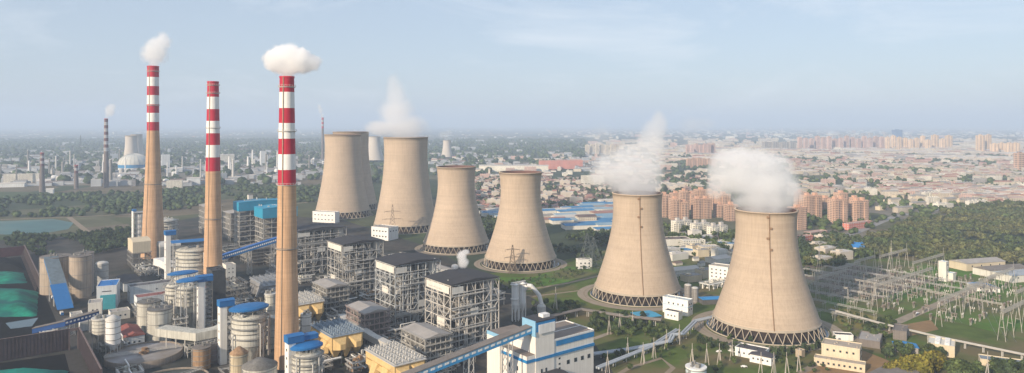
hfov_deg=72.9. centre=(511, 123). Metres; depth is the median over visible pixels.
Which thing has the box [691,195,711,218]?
apartment tower
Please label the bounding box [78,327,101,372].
windbreak wall
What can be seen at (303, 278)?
process plant
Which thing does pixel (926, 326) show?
soil yard
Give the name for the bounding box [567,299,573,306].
tree
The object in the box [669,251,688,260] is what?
town house
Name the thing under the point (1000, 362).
tree
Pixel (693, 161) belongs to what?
city tower
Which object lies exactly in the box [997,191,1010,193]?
apartment slab
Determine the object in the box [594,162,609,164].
factory building
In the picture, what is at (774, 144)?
city tower
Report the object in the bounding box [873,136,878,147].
city tower
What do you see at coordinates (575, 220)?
factory shed
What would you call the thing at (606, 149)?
city tower
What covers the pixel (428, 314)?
process plant
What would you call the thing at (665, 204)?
apartment tower
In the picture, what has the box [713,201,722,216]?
apartment tower
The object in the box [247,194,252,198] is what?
lift shaft
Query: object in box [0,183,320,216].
woods
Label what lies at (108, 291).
office building
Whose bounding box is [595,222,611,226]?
factory shed
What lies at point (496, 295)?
process plant
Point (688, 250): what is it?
town building
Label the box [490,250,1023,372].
grass
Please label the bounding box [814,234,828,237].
town house
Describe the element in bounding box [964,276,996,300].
gantry
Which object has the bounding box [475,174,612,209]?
woods
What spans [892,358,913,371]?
tree
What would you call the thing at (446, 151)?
cooling tower
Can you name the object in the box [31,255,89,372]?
coal road
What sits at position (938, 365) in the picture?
tree
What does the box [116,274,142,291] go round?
warehouse
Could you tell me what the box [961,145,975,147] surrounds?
city block
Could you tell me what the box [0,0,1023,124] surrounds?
sky
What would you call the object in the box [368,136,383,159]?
cooling tower
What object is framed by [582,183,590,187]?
village house
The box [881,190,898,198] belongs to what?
apartment slab
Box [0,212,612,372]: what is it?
plant yard
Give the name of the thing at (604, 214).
factory shed
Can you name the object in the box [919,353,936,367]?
tree
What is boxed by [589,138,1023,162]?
town fabric
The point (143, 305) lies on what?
silo
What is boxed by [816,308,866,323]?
busbar
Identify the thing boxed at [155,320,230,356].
flue duct
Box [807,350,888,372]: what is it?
bare field
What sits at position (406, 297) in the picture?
boiler house
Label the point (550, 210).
factory shed
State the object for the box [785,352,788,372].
lightning mast
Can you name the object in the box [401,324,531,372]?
conveyor gallery
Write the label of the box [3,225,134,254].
woods
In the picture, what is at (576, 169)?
factory building
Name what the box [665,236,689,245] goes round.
town building
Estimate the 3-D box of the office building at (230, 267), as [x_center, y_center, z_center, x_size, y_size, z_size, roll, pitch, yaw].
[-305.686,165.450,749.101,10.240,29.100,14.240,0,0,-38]
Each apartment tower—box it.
[662,192,669,216]
[669,191,678,197]
[669,196,688,219]
[679,188,694,209]
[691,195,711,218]
[693,187,708,197]
[708,191,717,209]
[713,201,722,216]
[715,191,730,203]
[723,201,738,220]
[787,204,806,229]
[794,189,807,203]
[799,192,821,217]
[822,195,830,209]
[827,196,847,222]
[833,190,847,198]
[848,195,858,209]
[849,197,868,221]
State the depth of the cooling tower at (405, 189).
1149.19 m
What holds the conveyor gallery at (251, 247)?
on the plant yard at (116, 258)
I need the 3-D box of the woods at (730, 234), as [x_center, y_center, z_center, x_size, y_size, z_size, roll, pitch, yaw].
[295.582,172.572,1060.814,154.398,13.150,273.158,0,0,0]
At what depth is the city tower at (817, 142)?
4767.61 m
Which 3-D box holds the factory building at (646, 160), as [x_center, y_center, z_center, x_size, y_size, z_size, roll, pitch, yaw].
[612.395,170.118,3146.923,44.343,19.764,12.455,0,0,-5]
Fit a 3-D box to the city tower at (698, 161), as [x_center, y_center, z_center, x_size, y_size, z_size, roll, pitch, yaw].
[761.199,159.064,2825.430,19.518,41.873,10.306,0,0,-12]
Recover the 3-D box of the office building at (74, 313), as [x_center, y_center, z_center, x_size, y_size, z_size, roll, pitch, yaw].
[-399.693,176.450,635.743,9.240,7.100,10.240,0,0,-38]
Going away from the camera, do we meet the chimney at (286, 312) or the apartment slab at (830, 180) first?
the chimney at (286, 312)
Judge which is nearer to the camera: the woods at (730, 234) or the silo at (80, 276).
the silo at (80, 276)
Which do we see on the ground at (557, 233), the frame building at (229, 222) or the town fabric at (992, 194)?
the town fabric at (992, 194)
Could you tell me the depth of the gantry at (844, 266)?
769.98 m
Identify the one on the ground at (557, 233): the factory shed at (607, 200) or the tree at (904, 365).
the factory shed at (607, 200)
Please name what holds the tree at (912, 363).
on the grass at (678, 359)
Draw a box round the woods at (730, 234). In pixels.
[663,222,734,255]
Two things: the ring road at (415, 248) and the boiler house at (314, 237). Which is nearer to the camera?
the boiler house at (314, 237)
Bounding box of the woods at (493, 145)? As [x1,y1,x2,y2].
[0,137,586,184]
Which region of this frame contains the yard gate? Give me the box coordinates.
[69,327,78,349]
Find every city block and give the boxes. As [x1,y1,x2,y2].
[666,163,677,166]
[730,161,741,165]
[758,162,768,167]
[786,158,800,163]
[818,156,828,159]
[905,157,915,160]
[912,161,927,162]
[914,159,930,161]
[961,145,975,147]
[996,160,1010,163]
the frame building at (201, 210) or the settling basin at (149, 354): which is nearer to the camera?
the settling basin at (149, 354)
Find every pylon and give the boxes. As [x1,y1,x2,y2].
[385,205,400,224]
[504,245,519,273]
[579,233,598,267]
[586,237,602,269]
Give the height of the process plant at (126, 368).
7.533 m
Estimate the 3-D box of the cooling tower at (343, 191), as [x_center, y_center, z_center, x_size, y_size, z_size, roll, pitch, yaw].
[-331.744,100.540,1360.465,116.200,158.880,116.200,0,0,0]
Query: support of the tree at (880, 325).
on the grass at (678, 359)
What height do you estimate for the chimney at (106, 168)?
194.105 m
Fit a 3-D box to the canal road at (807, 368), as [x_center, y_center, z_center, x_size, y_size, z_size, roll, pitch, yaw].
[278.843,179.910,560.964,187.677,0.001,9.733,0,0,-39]
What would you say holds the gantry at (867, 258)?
on the switchyard lawn at (993, 319)
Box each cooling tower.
[124,135,137,154]
[130,134,143,154]
[312,134,372,218]
[333,131,377,209]
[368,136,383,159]
[373,137,433,233]
[421,165,488,253]
[441,140,452,156]
[482,170,559,271]
[590,190,683,306]
[706,206,829,345]
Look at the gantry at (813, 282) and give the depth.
705.80 m
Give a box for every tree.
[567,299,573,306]
[591,324,597,331]
[592,311,598,316]
[613,328,620,335]
[628,320,634,327]
[628,328,634,336]
[642,326,648,335]
[712,365,718,372]
[730,356,736,362]
[863,321,870,326]
[869,328,878,333]
[876,317,884,322]
[877,323,884,328]
[880,331,887,336]
[881,347,889,357]
[882,362,896,368]
[883,315,891,319]
[884,342,893,349]
[885,346,894,357]
[887,320,893,327]
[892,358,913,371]
[893,340,903,347]
[895,344,904,355]
[899,354,914,360]
[903,347,911,355]
[904,342,914,351]
[906,359,921,371]
[909,354,922,360]
[911,360,933,372]
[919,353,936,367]
[921,345,929,350]
[922,350,936,355]
[930,350,946,358]
[932,356,944,371]
[943,359,954,371]
[951,357,965,369]
[957,365,973,372]
[958,362,975,372]
[972,360,983,371]
[980,368,995,372]
[983,364,996,369]
[988,356,997,367]
[993,358,1008,368]
[996,368,1007,372]
[1003,363,1016,372]
[1006,358,1020,367]
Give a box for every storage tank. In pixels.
[94,261,108,287]
[191,341,210,368]
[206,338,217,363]
[229,346,247,372]
[241,357,277,372]
[685,360,706,372]
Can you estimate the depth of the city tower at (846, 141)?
4688.88 m
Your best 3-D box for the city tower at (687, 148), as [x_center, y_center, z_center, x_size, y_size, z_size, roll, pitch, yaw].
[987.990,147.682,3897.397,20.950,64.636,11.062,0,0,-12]
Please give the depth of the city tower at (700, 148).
3904.11 m
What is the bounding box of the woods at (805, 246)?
[797,230,854,273]
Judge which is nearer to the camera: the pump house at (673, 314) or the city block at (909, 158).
the pump house at (673, 314)
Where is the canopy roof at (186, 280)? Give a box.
[176,277,203,328]
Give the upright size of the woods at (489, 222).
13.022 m
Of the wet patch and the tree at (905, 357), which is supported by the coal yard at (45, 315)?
the wet patch
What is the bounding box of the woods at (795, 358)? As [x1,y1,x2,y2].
[770,351,829,371]
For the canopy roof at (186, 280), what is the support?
on the plant yard at (116, 258)
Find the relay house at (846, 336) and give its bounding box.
[833,331,853,340]
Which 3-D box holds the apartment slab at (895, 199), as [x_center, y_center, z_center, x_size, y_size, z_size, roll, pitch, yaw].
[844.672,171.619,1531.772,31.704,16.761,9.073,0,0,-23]
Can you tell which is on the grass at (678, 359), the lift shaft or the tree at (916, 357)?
the tree at (916, 357)
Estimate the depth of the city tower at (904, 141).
4632.44 m
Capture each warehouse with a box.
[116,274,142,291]
[127,279,170,303]
[134,286,205,315]
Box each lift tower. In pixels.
[164,229,175,278]
[195,273,212,328]
[217,297,234,364]
[284,331,317,372]
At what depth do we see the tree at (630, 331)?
584.74 m
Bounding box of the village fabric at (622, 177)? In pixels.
[475,171,723,210]
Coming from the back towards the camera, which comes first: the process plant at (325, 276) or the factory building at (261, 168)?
the factory building at (261, 168)
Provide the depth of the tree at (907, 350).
533.29 m
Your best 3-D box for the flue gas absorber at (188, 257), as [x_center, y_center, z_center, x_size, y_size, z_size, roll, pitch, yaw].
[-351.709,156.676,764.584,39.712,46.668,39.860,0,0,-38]
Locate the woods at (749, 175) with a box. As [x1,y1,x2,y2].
[655,152,1011,200]
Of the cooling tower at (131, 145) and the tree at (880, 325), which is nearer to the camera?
the tree at (880, 325)
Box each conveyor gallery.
[32,320,64,333]
[44,256,73,306]
[63,310,98,335]
[222,237,276,271]
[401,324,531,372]
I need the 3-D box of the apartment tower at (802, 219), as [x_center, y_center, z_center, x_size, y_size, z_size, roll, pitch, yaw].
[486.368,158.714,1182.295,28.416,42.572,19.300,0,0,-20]
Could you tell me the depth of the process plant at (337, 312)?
643.60 m
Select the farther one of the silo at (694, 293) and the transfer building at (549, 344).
the silo at (694, 293)
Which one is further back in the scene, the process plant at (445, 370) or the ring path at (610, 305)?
the ring path at (610, 305)
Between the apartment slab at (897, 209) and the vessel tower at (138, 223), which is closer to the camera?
the vessel tower at (138, 223)
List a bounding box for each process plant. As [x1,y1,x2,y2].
[99,333,127,355]
[115,359,143,372]
[131,261,160,275]
[131,304,135,316]
[172,312,188,326]
[183,339,208,357]
[205,319,217,327]
[218,365,228,372]
[222,243,239,259]
[226,276,247,301]
[227,295,259,316]
[233,291,252,300]
[264,252,275,265]
[264,269,275,275]
[298,274,314,283]
[315,274,339,280]
[322,354,340,371]
[325,308,349,318]
[338,297,356,310]
[345,354,366,371]
[351,348,367,366]
[359,289,382,300]
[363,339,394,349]
[382,335,404,344]
[383,305,395,326]
[386,321,414,336]
[419,308,439,318]
[426,361,458,372]
[447,345,475,366]
[488,288,504,302]
[700,278,724,290]
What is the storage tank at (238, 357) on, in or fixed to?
on the plant yard at (116, 258)
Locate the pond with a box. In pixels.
[0,219,72,233]
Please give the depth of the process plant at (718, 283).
759.42 m
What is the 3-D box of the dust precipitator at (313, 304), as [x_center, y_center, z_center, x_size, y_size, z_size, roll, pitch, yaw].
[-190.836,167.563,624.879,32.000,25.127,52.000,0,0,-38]
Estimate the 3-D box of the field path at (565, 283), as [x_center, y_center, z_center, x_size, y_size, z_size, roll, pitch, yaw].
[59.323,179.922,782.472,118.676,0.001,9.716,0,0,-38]
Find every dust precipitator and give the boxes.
[250,273,275,301]
[298,290,324,323]
[310,317,363,362]
[364,340,425,372]
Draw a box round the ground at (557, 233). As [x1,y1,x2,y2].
[0,125,1023,273]
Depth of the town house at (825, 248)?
943.76 m
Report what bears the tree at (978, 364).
on the grass at (678, 359)
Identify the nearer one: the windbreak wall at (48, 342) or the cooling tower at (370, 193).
the windbreak wall at (48, 342)
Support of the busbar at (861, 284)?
on the gravel bed
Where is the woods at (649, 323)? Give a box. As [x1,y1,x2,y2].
[643,317,668,336]
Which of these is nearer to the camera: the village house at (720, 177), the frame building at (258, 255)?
the frame building at (258, 255)
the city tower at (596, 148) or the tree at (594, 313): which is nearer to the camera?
the tree at (594, 313)
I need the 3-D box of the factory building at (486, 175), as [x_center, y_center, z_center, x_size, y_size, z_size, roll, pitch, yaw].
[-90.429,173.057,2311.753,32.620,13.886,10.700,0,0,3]
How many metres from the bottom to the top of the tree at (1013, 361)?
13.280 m
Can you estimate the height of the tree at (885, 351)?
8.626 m
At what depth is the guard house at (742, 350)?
535.59 m
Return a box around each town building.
[0,182,26,187]
[3,173,39,182]
[46,188,53,193]
[161,154,169,167]
[166,180,182,187]
[186,177,200,184]
[220,154,234,164]
[260,151,266,165]
[479,165,548,171]
[481,211,497,216]
[539,160,582,168]
[575,214,596,220]
[581,175,603,184]
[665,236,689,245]
[678,247,692,255]
[679,238,705,246]
[698,244,719,253]
[717,241,733,248]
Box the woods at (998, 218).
[803,199,1023,265]
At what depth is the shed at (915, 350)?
546.13 m
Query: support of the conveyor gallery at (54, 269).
on the plant yard at (116, 258)
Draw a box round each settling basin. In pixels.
[104,341,182,370]
[152,366,208,372]
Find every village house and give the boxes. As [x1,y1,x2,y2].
[483,183,493,187]
[486,199,496,203]
[492,190,498,195]
[541,193,547,200]
[560,190,572,196]
[570,196,582,202]
[571,187,579,190]
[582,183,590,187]
[667,184,680,190]
[684,170,697,174]
[697,168,708,171]
[700,177,715,180]
[710,174,726,179]
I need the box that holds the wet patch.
[6,318,37,328]
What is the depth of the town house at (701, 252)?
935.94 m
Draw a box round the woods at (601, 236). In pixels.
[552,227,610,258]
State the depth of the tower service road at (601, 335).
591.32 m
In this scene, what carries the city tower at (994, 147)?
on the ground at (557, 233)
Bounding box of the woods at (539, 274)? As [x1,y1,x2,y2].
[494,265,592,290]
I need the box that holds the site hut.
[79,320,90,330]
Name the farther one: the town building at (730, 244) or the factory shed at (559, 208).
the factory shed at (559, 208)
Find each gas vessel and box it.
[264,288,275,348]
[300,309,311,340]
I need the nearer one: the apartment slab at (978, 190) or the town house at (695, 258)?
the town house at (695, 258)
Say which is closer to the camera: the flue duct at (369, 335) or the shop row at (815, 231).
the flue duct at (369, 335)
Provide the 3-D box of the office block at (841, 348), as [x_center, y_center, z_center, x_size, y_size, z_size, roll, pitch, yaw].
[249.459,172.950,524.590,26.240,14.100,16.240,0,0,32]
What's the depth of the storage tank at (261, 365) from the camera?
450.60 m
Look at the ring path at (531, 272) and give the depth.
866.70 m
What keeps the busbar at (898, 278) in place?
on the gravel bed
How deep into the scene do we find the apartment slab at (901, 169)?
2472.63 m
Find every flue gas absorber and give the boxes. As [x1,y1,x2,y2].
[163,216,178,239]
[163,280,185,322]
[171,272,205,284]
[174,244,203,277]
[174,282,195,327]
[228,302,269,360]
[289,340,323,372]
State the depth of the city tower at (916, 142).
4619.65 m
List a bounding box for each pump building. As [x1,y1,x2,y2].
[42,327,66,331]
[121,323,144,344]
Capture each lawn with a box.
[498,266,596,291]
[825,261,1023,338]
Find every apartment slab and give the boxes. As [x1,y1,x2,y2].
[671,217,691,232]
[690,219,709,231]
[706,222,727,235]
[821,178,835,183]
[837,186,848,189]
[856,177,870,181]
[858,178,866,185]
[864,187,876,194]
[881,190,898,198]
[888,197,900,204]
[892,194,903,198]
[893,168,907,170]
[893,205,912,212]
[902,185,918,187]
[906,190,917,196]
[907,177,914,180]
[909,201,925,205]
[913,194,926,199]
[920,175,931,180]
[921,191,939,196]
[925,196,939,204]
[932,201,944,206]
[935,166,943,170]
[941,175,956,179]
[941,197,956,202]
[944,202,953,207]
[950,193,960,197]
[956,198,963,204]
[957,170,965,175]
[959,193,972,197]
[960,197,978,202]
[965,199,986,206]
[967,188,985,191]
[973,178,986,182]
[986,176,1001,179]
[993,180,1011,184]
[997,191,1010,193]
[1015,177,1023,180]
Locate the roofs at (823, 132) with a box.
[2,126,1023,136]
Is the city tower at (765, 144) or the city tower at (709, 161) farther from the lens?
the city tower at (765, 144)
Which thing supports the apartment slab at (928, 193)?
on the ground at (557, 233)
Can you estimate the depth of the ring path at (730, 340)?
605.75 m
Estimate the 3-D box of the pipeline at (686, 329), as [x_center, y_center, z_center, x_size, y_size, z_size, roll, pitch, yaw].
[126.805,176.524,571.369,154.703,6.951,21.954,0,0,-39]
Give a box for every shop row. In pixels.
[797,234,812,241]
[804,229,827,234]
[842,220,871,229]
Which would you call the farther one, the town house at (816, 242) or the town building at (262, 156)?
the town building at (262, 156)
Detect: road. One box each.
[0,214,134,219]
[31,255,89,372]
[68,217,89,231]
[414,244,486,255]
[474,258,566,273]
[493,290,579,296]
[577,284,698,310]
[594,316,663,339]
[618,357,674,372]
[691,310,843,350]
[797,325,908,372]
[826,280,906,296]
[853,289,976,341]
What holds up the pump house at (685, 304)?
on the grass at (678, 359)
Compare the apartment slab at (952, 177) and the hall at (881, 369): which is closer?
the hall at (881, 369)
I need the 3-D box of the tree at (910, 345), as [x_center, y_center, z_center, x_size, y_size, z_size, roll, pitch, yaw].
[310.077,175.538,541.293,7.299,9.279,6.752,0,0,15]
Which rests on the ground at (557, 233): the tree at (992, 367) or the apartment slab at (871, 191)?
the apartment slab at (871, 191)
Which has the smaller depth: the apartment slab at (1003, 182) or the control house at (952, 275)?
the control house at (952, 275)
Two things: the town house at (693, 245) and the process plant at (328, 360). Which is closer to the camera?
the process plant at (328, 360)
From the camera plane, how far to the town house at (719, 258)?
894.51 m
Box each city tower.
[585,144,588,153]
[590,144,593,153]
[595,143,598,153]
[600,144,603,152]
[605,144,608,154]
[686,144,689,153]
[686,158,690,167]
[690,144,693,152]
[691,158,695,167]
[694,143,697,152]
[696,157,700,166]
[698,144,702,152]
[701,158,706,165]
[703,143,706,152]
[707,143,710,152]
[707,158,711,165]
[711,143,714,152]
[712,158,716,166]
[762,141,769,147]
[770,141,778,147]
[779,141,787,148]
[788,141,795,148]
[797,137,801,147]
[803,138,807,147]
[809,138,813,147]
[815,136,819,148]
[820,137,825,148]
[826,136,831,149]
[832,138,837,148]
[838,137,842,147]
[844,135,848,147]
[850,137,854,147]
[856,138,860,147]
[861,136,866,148]
[867,137,872,147]
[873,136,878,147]
[879,136,883,147]
[885,137,889,148]
[891,135,895,147]
[892,129,901,139]
[897,136,901,149]
[902,137,907,146]
[908,139,913,148]
[914,138,919,147]
[920,135,924,145]
[925,139,930,147]
[931,134,938,146]
[939,138,945,147]
[945,135,952,147]
[976,134,984,151]
[985,134,991,148]
[990,143,998,151]
[998,142,1003,151]
[1004,142,1012,151]
[1013,142,1019,151]
[1013,152,1023,170]
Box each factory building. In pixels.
[91,177,101,186]
[95,165,100,171]
[110,153,117,158]
[197,164,204,169]
[221,171,226,177]
[255,166,264,170]
[264,168,277,171]
[296,173,301,179]
[480,173,489,177]
[524,166,535,170]
[573,168,580,171]
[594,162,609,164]
[595,169,611,173]
[604,172,613,177]
[620,162,633,165]
[639,169,651,172]
[642,159,651,162]
[660,164,671,169]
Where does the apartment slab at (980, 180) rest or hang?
on the ground at (557, 233)
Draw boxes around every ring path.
[477,259,564,272]
[583,286,683,308]
[698,313,834,348]
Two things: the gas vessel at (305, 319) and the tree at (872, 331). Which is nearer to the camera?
the gas vessel at (305, 319)
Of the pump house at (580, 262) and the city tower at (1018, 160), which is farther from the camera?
the city tower at (1018, 160)
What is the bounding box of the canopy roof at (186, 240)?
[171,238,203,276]
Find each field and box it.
[86,224,128,242]
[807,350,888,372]
[829,306,877,328]
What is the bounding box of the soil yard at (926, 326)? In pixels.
[905,320,937,336]
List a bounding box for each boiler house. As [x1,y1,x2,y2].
[233,197,276,244]
[254,204,296,243]
[297,223,346,274]
[327,235,383,293]
[375,253,440,323]
[423,269,499,351]
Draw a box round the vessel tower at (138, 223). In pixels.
[131,209,142,236]
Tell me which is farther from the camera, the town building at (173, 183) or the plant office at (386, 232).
the town building at (173, 183)
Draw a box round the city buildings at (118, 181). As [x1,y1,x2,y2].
[0,150,659,185]
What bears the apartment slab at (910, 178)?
on the ground at (557, 233)
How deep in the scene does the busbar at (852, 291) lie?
709.99 m
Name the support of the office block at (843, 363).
on the bare field at (873, 362)
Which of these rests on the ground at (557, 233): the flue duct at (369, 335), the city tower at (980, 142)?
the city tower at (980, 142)
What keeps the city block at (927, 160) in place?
on the ground at (557, 233)
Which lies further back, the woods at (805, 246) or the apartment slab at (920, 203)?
the apartment slab at (920, 203)
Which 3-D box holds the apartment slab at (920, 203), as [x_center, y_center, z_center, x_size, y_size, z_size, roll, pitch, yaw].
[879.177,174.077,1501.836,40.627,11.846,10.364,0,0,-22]
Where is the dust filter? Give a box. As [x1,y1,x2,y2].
[510,280,545,321]
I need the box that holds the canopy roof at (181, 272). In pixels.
[167,270,197,282]
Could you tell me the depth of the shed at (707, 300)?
690.06 m
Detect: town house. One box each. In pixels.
[667,246,679,251]
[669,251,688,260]
[672,260,682,265]
[674,265,698,276]
[680,272,701,282]
[686,243,698,248]
[687,229,701,235]
[692,256,698,260]
[693,247,708,256]
[695,267,708,278]
[697,260,704,266]
[705,254,731,263]
[711,247,727,255]
[809,241,826,245]
[810,255,832,264]
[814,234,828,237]
[814,245,837,253]
[830,249,852,259]
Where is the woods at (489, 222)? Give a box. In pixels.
[481,215,496,237]
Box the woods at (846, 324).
[837,308,868,337]
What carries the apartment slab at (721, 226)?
on the ground at (557, 233)
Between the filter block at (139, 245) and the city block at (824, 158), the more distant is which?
the city block at (824, 158)
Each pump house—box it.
[576,258,591,268]
[663,294,692,316]
[664,308,682,320]
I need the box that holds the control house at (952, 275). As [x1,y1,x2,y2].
[948,271,955,281]
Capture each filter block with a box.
[127,236,151,268]
[156,241,180,257]
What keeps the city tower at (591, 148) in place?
on the ground at (557, 233)
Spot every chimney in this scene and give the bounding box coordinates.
[39,153,44,191]
[74,165,78,188]
[103,119,108,187]
[140,66,163,258]
[203,81,222,273]
[274,76,298,369]
[321,118,323,159]
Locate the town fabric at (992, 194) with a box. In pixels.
[785,150,1023,203]
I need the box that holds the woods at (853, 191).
[830,184,909,196]
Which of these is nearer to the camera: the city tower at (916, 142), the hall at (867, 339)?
the hall at (867, 339)
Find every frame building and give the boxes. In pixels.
[198,203,222,234]
[223,210,244,240]
[240,242,276,265]
[312,278,348,311]
[345,300,390,343]
[400,322,452,362]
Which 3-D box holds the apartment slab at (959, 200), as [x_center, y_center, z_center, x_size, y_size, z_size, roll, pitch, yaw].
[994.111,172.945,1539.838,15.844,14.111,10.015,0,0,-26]
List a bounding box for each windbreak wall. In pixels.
[0,246,23,256]
[0,328,68,361]
[20,245,39,290]
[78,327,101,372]
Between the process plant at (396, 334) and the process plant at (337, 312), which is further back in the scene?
the process plant at (337, 312)
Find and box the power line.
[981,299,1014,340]
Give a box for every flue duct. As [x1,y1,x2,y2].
[153,257,174,278]
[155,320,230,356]
[267,315,274,325]
[338,314,391,345]
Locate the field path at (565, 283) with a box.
[527,275,597,289]
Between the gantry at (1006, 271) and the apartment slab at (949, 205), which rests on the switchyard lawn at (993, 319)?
the gantry at (1006, 271)
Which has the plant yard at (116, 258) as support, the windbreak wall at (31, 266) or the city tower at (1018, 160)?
the windbreak wall at (31, 266)
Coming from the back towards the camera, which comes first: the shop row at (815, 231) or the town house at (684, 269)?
the shop row at (815, 231)
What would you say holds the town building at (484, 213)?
on the ground at (557, 233)
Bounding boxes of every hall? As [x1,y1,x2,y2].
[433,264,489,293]
[858,330,882,348]
[869,365,918,372]
[893,323,907,340]
[949,257,1004,270]
[973,264,1023,276]
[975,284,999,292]
[978,354,1022,369]
[991,269,1023,282]
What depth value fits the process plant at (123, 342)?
543.67 m
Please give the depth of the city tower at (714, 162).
2821.24 m
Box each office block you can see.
[709,263,728,284]
[814,354,865,372]
[821,337,861,360]
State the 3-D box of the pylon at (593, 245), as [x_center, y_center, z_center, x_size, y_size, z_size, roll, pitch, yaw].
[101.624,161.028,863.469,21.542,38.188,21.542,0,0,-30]
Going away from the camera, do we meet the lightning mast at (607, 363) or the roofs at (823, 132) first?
the lightning mast at (607, 363)
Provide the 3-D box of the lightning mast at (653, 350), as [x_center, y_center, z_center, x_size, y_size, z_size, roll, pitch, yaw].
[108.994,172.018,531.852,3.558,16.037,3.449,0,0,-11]
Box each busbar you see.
[804,268,932,297]
[805,274,901,299]
[808,282,887,305]
[810,289,870,306]
[813,298,876,314]
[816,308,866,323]
[823,265,963,293]
[845,263,988,290]
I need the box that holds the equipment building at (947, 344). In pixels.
[927,336,955,357]
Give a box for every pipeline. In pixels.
[550,308,661,325]
[594,316,713,355]
[595,328,678,370]
[828,309,1023,358]
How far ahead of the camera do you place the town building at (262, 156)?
2790.91 m
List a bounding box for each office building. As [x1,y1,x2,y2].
[70,310,82,316]
[88,298,102,313]
[96,279,119,309]
[108,307,129,318]
[222,262,235,291]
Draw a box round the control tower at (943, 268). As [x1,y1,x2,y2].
[938,260,948,281]
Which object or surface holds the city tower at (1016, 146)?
on the ground at (557, 233)
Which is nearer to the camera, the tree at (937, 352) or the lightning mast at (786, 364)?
the lightning mast at (786, 364)
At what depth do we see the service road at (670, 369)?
515.58 m
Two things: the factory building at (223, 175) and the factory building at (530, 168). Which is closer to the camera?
the factory building at (223, 175)
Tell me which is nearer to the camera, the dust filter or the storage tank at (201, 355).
the storage tank at (201, 355)
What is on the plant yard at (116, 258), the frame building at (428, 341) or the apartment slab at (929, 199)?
the frame building at (428, 341)
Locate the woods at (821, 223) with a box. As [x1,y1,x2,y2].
[790,158,1022,233]
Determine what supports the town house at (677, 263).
on the grass at (678, 359)
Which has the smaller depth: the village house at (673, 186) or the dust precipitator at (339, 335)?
the dust precipitator at (339, 335)
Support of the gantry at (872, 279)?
on the switchyard lawn at (993, 319)
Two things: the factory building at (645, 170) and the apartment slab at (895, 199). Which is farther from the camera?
the factory building at (645, 170)
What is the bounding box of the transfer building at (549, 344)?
[487,312,594,372]
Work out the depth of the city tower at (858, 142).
4706.82 m
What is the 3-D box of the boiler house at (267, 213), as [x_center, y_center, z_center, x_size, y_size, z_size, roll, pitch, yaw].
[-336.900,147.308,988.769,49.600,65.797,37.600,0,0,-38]
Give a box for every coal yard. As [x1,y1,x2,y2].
[0,256,55,356]
[0,354,69,372]
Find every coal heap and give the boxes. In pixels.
[0,257,24,270]
[0,271,26,283]
[0,288,38,316]
[0,368,68,372]
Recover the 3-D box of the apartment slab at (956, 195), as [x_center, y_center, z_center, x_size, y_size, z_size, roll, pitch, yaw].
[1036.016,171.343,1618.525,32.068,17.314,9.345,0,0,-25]
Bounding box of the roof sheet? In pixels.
[50,283,73,309]
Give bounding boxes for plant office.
[312,210,338,222]
[371,224,397,240]
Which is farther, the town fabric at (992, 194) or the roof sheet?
the town fabric at (992, 194)
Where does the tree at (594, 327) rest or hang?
on the grass at (678, 359)
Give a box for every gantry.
[807,280,848,300]
[815,262,848,296]
[815,272,892,297]
[830,261,861,289]
[852,250,876,280]
[862,273,891,296]
[871,267,934,310]
[877,243,908,275]
[911,248,944,273]
[926,290,1003,319]
[935,282,987,324]
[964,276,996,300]
[984,267,1015,298]
[997,300,1023,341]
[1012,287,1023,313]
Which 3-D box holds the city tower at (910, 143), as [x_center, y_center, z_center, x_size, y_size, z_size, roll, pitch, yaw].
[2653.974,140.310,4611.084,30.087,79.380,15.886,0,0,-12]
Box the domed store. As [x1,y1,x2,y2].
[118,153,145,169]
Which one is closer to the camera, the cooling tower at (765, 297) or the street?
the cooling tower at (765, 297)
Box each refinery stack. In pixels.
[109,159,112,179]
[200,159,201,176]
[232,159,233,176]
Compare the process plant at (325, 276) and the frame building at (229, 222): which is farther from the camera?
the frame building at (229, 222)
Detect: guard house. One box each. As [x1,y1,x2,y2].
[735,342,768,357]
[749,350,775,365]
[795,348,804,357]
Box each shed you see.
[484,207,498,209]
[542,207,570,209]
[542,208,555,213]
[544,217,564,222]
[548,217,574,223]
[551,214,579,217]
[554,212,575,214]
[556,208,594,213]
[560,205,593,207]
[561,222,598,229]
[571,217,606,222]
[576,220,611,222]
[577,203,604,205]
[580,213,612,216]
[584,207,612,210]
[589,210,612,213]
[593,226,611,231]
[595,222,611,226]
[597,217,612,219]
[598,198,612,201]
[630,310,661,319]
[698,296,718,304]
[851,241,863,248]
[892,341,919,353]
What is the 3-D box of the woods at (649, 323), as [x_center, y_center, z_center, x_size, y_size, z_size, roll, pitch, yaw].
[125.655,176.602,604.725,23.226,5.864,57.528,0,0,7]
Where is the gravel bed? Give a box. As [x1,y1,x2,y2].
[802,263,931,300]
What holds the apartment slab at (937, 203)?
on the ground at (557, 233)
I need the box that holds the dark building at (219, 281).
[206,266,225,319]
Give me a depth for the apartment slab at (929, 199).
1542.68 m
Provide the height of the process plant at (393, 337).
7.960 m
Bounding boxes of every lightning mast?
[605,351,609,372]
[641,348,644,363]
[652,343,655,358]
[677,324,681,344]
[690,343,693,362]
[705,343,708,363]
[717,343,720,362]
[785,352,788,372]
[796,349,800,371]
[985,351,988,372]
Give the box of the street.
[813,206,960,240]
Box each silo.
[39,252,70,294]
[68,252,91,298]
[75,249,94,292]
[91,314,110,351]
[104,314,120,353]
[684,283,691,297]
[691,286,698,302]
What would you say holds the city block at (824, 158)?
on the ground at (557, 233)
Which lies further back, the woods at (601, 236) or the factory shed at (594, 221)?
the factory shed at (594, 221)

